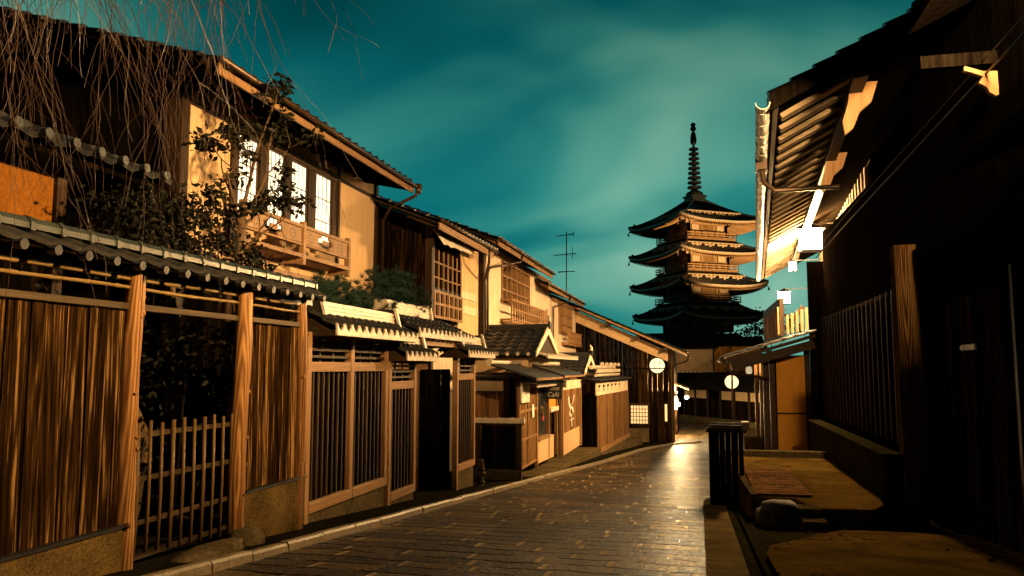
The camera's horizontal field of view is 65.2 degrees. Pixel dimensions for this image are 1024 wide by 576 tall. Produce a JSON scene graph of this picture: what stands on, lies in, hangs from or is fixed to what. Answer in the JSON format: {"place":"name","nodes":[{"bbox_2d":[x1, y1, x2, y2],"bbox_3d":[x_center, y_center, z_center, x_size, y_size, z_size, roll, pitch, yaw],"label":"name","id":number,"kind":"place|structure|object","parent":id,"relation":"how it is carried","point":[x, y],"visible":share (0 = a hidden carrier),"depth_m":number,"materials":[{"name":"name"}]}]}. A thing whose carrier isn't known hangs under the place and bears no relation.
{"place":"outdoors","nodes":[
{"label":"outdoors","id":0,"kind":"place"},
{"bbox_2d":[102,441,667,575],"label":"pavement","id":1,"kind":"structure","parent":0,"point":[158,561],"depth_m":7.78,"materials":[{"name":"grey stone"}]},
{"bbox_2d":[0,211,326,575],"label":"plank fence","id":2,"kind":"object","parent":1,"relation":"on","point":[69,389],"visible":0.94,"depth_m":5.20,"materials":[{"name":"brown wood"}]},
{"bbox_2d":[133,414,232,560],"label":"lattice gate","id":3,"kind":"structure","parent":2,"relation":"attached to","point":[171,473],"depth_m":5.99,"materials":[{"name":"brown wood"}]},
{"bbox_2d":[58,180,290,536],"bbox_3d":[-2.977,0.635,7.253,1.039,3.193,2.697,-1,-6,13],"label":"hedge shrub","id":4,"kind":"object","parent":1,"relation":"on","point":[189,212],"visible":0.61,"depth_m":7.02,"materials":[{"name":"green plant"}]},
{"bbox_2d":[169,537,244,562],"bbox_3d":[-2.281,2.001,6.017,0.296,0.121,0.836,-1,-6,13],"label":"step stone","id":5,"kind":"object","parent":1,"relation":"on","point":[212,549],"visible":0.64,"depth_m":5.95,"materials":[{"name":"brown stone"}]},
{"bbox_2d":[119,72,328,520],"bbox_3d":[-2.885,-0.093,8.436,1.532,5.066,2.248,-1,-6,13],"label":"camellia tree","id":6,"kind":"object","parent":1,"relation":"on","point":[255,208],"visible":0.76,"depth_m":8.57,"materials":[{"name":"green plant"}]},
{"bbox_2d":[229,525,264,545],"bbox_3d":[-2.207,2.102,6.611,0.275,0.251,0.285,-1,-6,13],"label":"base stone","id":7,"kind":"object","parent":1,"relation":"on","point":[251,535],"visible":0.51,"depth_m":6.54,"materials":[{"name":"brown stone"}]},
{"bbox_2d":[283,269,376,361],"bbox_3d":[-2.243,1.235,9.929,1.039,3.008,1.687,-1,-6,13],"label":"pine tree","id":8,"kind":"object","parent":1,"relation":"on","point":[328,287],"visible":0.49,"depth_m":9.96,"materials":[{"name":"green plant"}]},
{"bbox_2d":[289,295,417,524],"bbox_3d":[-1.824,1.484,9.287,0.661,2.635,2.495,-1,-6,13],"label":"cypress fence","id":9,"kind":"object","parent":1,"relation":"on","point":[347,405],"visible":0.88,"depth_m":9.02,"materials":[{"name":"brown wood"}]},
{"bbox_2d":[348,264,433,317],"bbox_3d":[-1.901,1.324,12.011,1.171,3.551,2.083,-1,-6,13],"label":"pine tree","id":10,"kind":"object","parent":1,"relation":"on","point":[390,292],"visible":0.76,"depth_m":12.03,"materials":[{"name":"green plant"}]},
{"bbox_2d":[368,332,438,505],"bbox_3d":[-1.461,1.801,10.829,0.588,2.479,1.280,-1,-6,13],"label":"cypress fence","id":11,"kind":"object","parent":1,"relation":"on","point":[401,455],"visible":0.78,"depth_m":10.70,"materials":[{"name":"brown wood"}]},
{"bbox_2d":[364,299,474,498],"bbox_3d":[-1.589,1.800,12.494,1.297,3.136,2.850,-1,-6,13],"label":"gateway","id":12,"kind":"object","parent":1,"relation":"on","point":[432,472],"visible":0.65,"depth_m":13.03,"materials":[{"name":"brown wood"}]},
{"bbox_2d":[437,331,494,489],"bbox_3d":[-0.769,2.180,13.786,0.588,2.804,1.700,-1,-6,13],"label":"cypress fence","id":13,"kind":"object","parent":1,"relation":"on","point":[463,430],"visible":0.84,"depth_m":13.51,"materials":[{"name":"brown wood"}]},
{"bbox_2d":[474,417,524,480],"bbox_3d":[-0.291,3.214,15.738,1.105,1.336,0.160,-1,-6,13],"label":"black screen fence","id":14,"kind":"object","parent":1,"relation":"on","point":[498,445],"visible":0.83,"depth_m":15.71,"materials":[{"name":"brown wood"}]},
{"bbox_2d":[460,314,596,471],"bbox_3d":[0.705,2.847,20.920,2.230,4.097,11.024,-1,-6,13],"label":"cafe shopfront","id":15,"kind":"object","parent":1,"relation":"on","point":[532,355],"visible":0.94,"depth_m":18.41,"materials":[{"name":"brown wood"}]},
{"bbox_2d":[521,382,529,402],"bbox_3d":[0.273,2.138,16.359,0.034,0.400,0.750,-1,-6,13],"label":"paper notice","id":16,"kind":"object","parent":15,"relation":"attached to","point":[525,392],"visible":1,"depth_m":16.30,"materials":[{"name":"white paper"}]},
{"bbox_2d":[517,385,537,468],"bbox_3d":[0.327,2.887,16.787,0.072,1.655,1.820,-1,-6,13],"label":"door","id":17,"kind":"structure","parent":15,"relation":"in","point":[529,410],"depth_m":16.96,"materials":[{"name":"brown wood"}]},
{"bbox_2d":[540,405,543,420],"bbox_3d":[0.668,2.791,17.878,0.079,0.359,0.266,-1,-6,13],"label":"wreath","id":18,"kind":"object","parent":15,"relation":"hanging from","point":[542,411],"visible":1,"depth_m":17.81,"materials":[{"name":"brown plant"}]},
{"bbox_2d":[538,387,545,436],"bbox_3d":[0.700,2.891,18.608,0.020,1.150,1.850,-1,-6,13],"label":"window pane","id":19,"kind":"structure","parent":15,"relation":"in","point":[541,424],"depth_m":18.46,"materials":[{"name":"black glass"}]},
{"bbox_2d":[534,380,561,465],"bbox_3d":[0.908,3.164,19.234,0.090,1.830,3.270,-1,-6,13],"label":"window frame","id":20,"kind":"structure","parent":15,"relation":"in","point":[547,434],"depth_m":20.07,"materials":[{"name":"brown wood"}]},
{"bbox_2d":[543,381,566,398],"bbox_3d":[0.998,2.383,18.705,0.580,0.420,0.047,-1,-6,13],"label":"hanging sign","id":21,"kind":"object","parent":15,"relation":"attached to","point":[552,392],"visible":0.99,"depth_m":18.69,"materials":[{"name":"black paint"}]},
{"bbox_2d":[522,447,600,483],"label":"concrete ramp","id":22,"kind":"structure","parent":1,"relation":"on","point":[575,456],"depth_m":19.70,"materials":[{"name":"concrete"}]},
{"bbox_2d":[601,436,642,454],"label":"concrete ramp","id":23,"kind":"structure","parent":1,"relation":"on","point":[631,441],"depth_m":27.74,"materials":[{"name":"concrete"}]},
{"bbox_2d":[580,362,631,452],"bbox_3d":[3.258,3.902,27.086,0.649,2.744,7.116,-2,-6,16],"label":"yard fence","id":24,"kind":"object","parent":23,"relation":"on","point":[606,427],"visible":0.98,"depth_m":25.59,"materials":[{"name":"brown wood"}]},
{"bbox_2d":[0,0,914,360],"label":"sky","id":25,"kind":"structure","parent":0,"point":[527,123],"materials":[{"name":"teal"}]},
{"bbox_2d":[203,442,743,575],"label":"road","id":26,"kind":"structure","parent":0,"point":[623,516],"depth_m":7.89,"materials":[{"name":"stone"}]},
{"bbox_2d":[676,506,702,509],"bbox_3d":[2.451,3.054,11.039,0.350,0.082,0.400,-1,-6,13],"label":"drain grate","id":27,"kind":"object","parent":26,"relation":"on","point":[681,507],"visible":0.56,"depth_m":11.04,"materials":[{"name":"metal"}]},
{"bbox_2d":[476,459,485,485],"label":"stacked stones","id":28,"kind":"object","parent":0,"point":[480,481],"visible":0.96,"depth_m":14.19,"materials":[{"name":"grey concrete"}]},
{"bbox_2d":[138,378,960,575],"bbox_3d":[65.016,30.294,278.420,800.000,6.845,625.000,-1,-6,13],"label":"ground","id":29,"kind":"structure","parent":0,"point":[764,538],"depth_m":8.84,"materials":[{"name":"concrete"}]},
{"bbox_2d":[0,110,171,294],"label":"garden outbuilding","id":30,"kind":"structure","parent":29,"relation":"on","point":[50,205],"depth_m":6.23,"materials":[{"name":"paint"}]},
{"bbox_2d":[17,283,340,536],"bbox_3d":[-3.294,1.060,7.076,2.105,2.270,4.522,-1,-6,13],"label":"garden bush","id":31,"kind":"object","parent":29,"relation":"on","point":[144,442],"visible":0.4,"depth_m":7.46,"materials":[{"name":"green plant"}]},
{"bbox_2d":[0,0,416,324],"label":"weeping cherry tree","id":32,"kind":"object","parent":29,"relation":"on","point":[101,37],"visible":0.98,"depth_m":5.22,"materials":[{"name":"brown plant"}]},
{"bbox_2d":[0,6,422,516],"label":"cream house","id":33,"kind":"structure","parent":29,"relation":"on","point":[349,247],"depth_m":10.09,"materials":[{"name":"paint"}]},
{"bbox_2d":[235,134,337,248],"bbox_3d":[-3.405,-1.389,12.241,0.120,1.240,3.120,-1,-6,13],"label":"window frame","id":34,"kind":"structure","parent":33,"relation":"in","point":[308,179],"depth_m":12.55,"materials":[{"name":"white wood"}]},
{"bbox_2d":[142,441,700,575],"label":"kerb","id":35,"kind":"structure","parent":29,"relation":"on","point":[208,566],"depth_m":7.38,"materials":[{"name":"stone"}]},
{"bbox_2d":[370,194,498,470],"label":"plank end house","id":36,"kind":"structure","parent":29,"relation":"on","point":[444,259],"depth_m":15.99,"materials":[{"name":"brown wood"}]},
{"bbox_2d":[380,196,555,332],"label":"white house","id":37,"kind":"structure","parent":29,"relation":"on","point":[516,293],"depth_m":21.59,"materials":[{"name":"paint"}]},
{"bbox_2d":[501,260,529,310],"bbox_3d":[0.087,0.001,22.729,0.140,1.170,3.560,-1,-6,13],"label":"window frame","id":38,"kind":"structure","parent":37,"relation":"in","point":[515,282],"depth_m":22.69,"materials":[{"name":"brown wood"}]},
{"bbox_2d":[534,278,585,351],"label":"cream house","id":39,"kind":"structure","parent":29,"relation":"on","point":[566,337],"depth_m":29.80,"materials":[{"name":"white paint"}]},
{"bbox_2d":[554,231,575,291],"bbox_3d":[2.047,-0.869,30.613,0.852,2.620,0.501,-1,-6,13],"label":"tv antenna","id":40,"kind":"object","parent":39,"relation":"on","point":[566,254],"visible":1,"depth_m":30.55,"materials":[{"name":"metal"}]},
{"bbox_2d":[558,304,572,335],"bbox_3d":[2.012,1.262,30.717,0.140,1.150,3.160,-1,-6,13],"label":"window frame","id":41,"kind":"structure","parent":39,"relation":"in","point":[565,322],"depth_m":30.66,"materials":[{"name":"brown wood"}]},
{"bbox_2d":[550,293,691,442],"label":"dark wooden house","id":42,"kind":"structure","parent":29,"relation":"on","point":[649,420],"depth_m":32.45,"materials":[{"name":"brown wood"}]},
{"bbox_2d":[629,403,649,423],"bbox_3d":[5.151,5.079,32.299,0.870,0.840,0.067,-1,-6,13],"label":"square window","id":43,"kind":"structure","parent":42,"relation":"in","point":[639,413],"depth_m":32.31,"materials":[{"name":"white paper"}]},
{"bbox_2d":[649,357,665,373],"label":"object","id":44,"kind":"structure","parent":42,"relation":"in","point":[656,362],"depth_m":32.34,"materials":[{"name":"beige paper"}]},
{"bbox_2d":[665,404,666,420],"bbox_3d":[6.179,5.003,32.094,0.090,0.670,0.012,-1,-6,13],"label":"slit window","id":45,"kind":"structure","parent":42,"relation":"in","point":[665,404],"depth_m":32.09,"materials":[{"name":"white"}]},
{"bbox_2d":[647,349,689,434],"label":"corner house","id":46,"kind":"structure","parent":29,"relation":"on","point":[671,353],"depth_m":37.12,"materials":[{"name":"brown paint"}]},
{"bbox_2d":[640,333,745,411],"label":"plaster house","id":47,"kind":"structure","parent":29,"relation":"on","point":[696,347],"depth_m":58.39,"materials":[{"name":"brown"}]},
{"bbox_2d":[627,122,769,371],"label":"pagoda","id":48,"kind":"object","parent":29,"relation":"on","point":[696,254],"visible":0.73,"depth_m":123.11,"materials":[{"name":"brown wood"}]},
{"bbox_2d":[690,318,735,371],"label":"sapling","id":49,"kind":"object","parent":29,"relation":"on","point":[729,348],"visible":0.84,"depth_m":54.56,"materials":[{"name":"green plant"}]},
{"bbox_2d":[706,421,749,505],"bbox_3d":[3.184,2.624,11.788,0.620,1.307,0.320,-1,-6,13],"label":"roofed fence end","id":50,"kind":"object","parent":29,"relation":"on","point":[720,476],"visible":0.91,"depth_m":11.77,"materials":[{"name":"brown wood"}]},
{"bbox_2d":[713,336,763,372],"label":"ochre house","id":51,"kind":"structure","parent":29,"relation":"on","point":[740,343],"depth_m":59.76,"materials":[{"name":"paint"}]},
{"bbox_2d":[677,372,810,428],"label":"shop wall","id":52,"kind":"structure","parent":29,"relation":"on","point":[708,400],"depth_m":44.70,"materials":[{"name":"brown wood"}]},
{"bbox_2d":[726,505,771,575],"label":"gutter channel","id":53,"kind":"object","parent":29,"relation":"on","point":[762,563],"visible":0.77,"depth_m":7.21,"materials":[{"name":"concrete"}]},
{"bbox_2d":[713,307,804,367],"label":"roadside tree","id":54,"kind":"object","parent":29,"relation":"on","point":[754,327],"visible":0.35,"depth_m":79.33,"materials":[{"name":"green plant"}]},
{"bbox_2d":[717,329,816,450],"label":"lean to house","id":55,"kind":"structure","parent":29,"relation":"on","point":[785,377],"depth_m":18.89,"materials":[{"name":"paint"}]},
{"bbox_2d":[744,298,808,449],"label":"building","id":56,"kind":"structure","parent":29,"relation":"on","point":[774,327],"depth_m":23.51,"materials":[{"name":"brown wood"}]},
{"bbox_2d":[746,366,751,373],"bbox_3d":[6.878,2.333,23.233,0.200,0.320,0.190,-1,-6,13],"label":"entrance lantern","id":57,"kind":"object","parent":56,"relation":"hanging from","point":[749,370],"visible":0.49,"depth_m":23.16,"materials":[{"name":"beige paper"}]},
{"bbox_2d":[756,499,798,527],"bbox_3d":[3.110,2.645,9.273,0.537,0.371,0.470,-1,-6,13],"label":"boulder","id":58,"kind":"object","parent":29,"relation":"on","point":[777,513],"visible":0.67,"depth_m":9.11,"materials":[{"name":"grey stone"}]},
{"bbox_2d":[725,449,884,534],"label":"stone terrace","id":59,"kind":"structure","parent":29,"relation":"on","point":[821,491],"depth_m":10.50,"materials":[{"name":"stone"}]},
{"bbox_2d":[808,419,904,522],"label":"stone wall","id":60,"kind":"structure","parent":29,"relation":"on","point":[875,467],"depth_m":10.96,"materials":[{"name":"stone"}]},
{"bbox_2d":[755,0,976,281],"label":"raftered house","id":61,"kind":"structure","parent":29,"relation":"on","point":[834,134],"depth_m":11.84,"materials":[{"name":"wood"}]},
{"bbox_2d":[777,288,806,303],"bbox_3d":[9.653,0.262,26.816,1.474,0.534,0.448,-1,-6,13],"label":"wall lamp","id":62,"kind":"object","parent":61,"relation":"attached to","point":[784,293],"visible":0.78,"depth_m":26.78,"materials":[{"name":"white glass"}]},
{"bbox_2d":[788,259,822,271],"bbox_3d":[8.855,-0.683,23.795,1.226,0.334,0.252,-1,-6,13],"label":"wall lamp","id":63,"kind":"object","parent":61,"relation":"attached to","point":[792,265],"visible":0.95,"depth_m":23.81,"materials":[{"name":"white glass"}]},
{"bbox_2d":[796,222,832,252],"bbox_3d":[7.709,-1.285,19.996,1.122,0.717,0.644,-1,-6,13],"label":"wall lamp","id":64,"kind":"object","parent":61,"relation":"attached to","point":[811,239],"visible":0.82,"depth_m":19.83,"materials":[{"name":"white glass"}]},
{"bbox_2d":[806,0,1023,553],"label":"dark street house","id":65,"kind":"structure","parent":29,"relation":"on","point":[915,284],"depth_m":8.89,"materials":[{"name":"brown wood"}]},
{"bbox_2d":[815,15,1023,257],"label":"cable","id":66,"kind":"object","parent":65,"relation":"attached to","point":[968,92],"visible":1,"depth_m":8.79,"materials":[{"name":"metal"}]},
{"bbox_2d":[942,264,1023,553],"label":"door","id":67,"kind":"structure","parent":65,"relation":"in","point":[984,329],"depth_m":7.70,"materials":[{"name":"brown wood"}]},
{"bbox_2d":[658,420,760,442],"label":"road","id":68,"kind":"structure","parent":0,"point":[690,431],"depth_m":37.91,"materials":[{"name":"stone"}]},
{"bbox_2d":[703,504,749,575],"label":"pavement","id":69,"kind":"structure","parent":0,"point":[724,556],"depth_m":7.27,"materials":[{"name":"stone"}]},
{"bbox_2d":[724,367,738,388],"bbox_3d":[7.109,2.783,25.919,0.460,0.980,0.080,-1,-6,13],"label":"round sign","id":70,"kind":"object","parent":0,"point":[727,381],"visible":0.91,"depth_m":25.87,"materials":[{"name":"beige plastic"}]},
{"bbox_2d":[767,530,1023,575],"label":"pavement","id":71,"kind":"structure","parent":0,"point":[855,553],"depth_m":6.68,"materials":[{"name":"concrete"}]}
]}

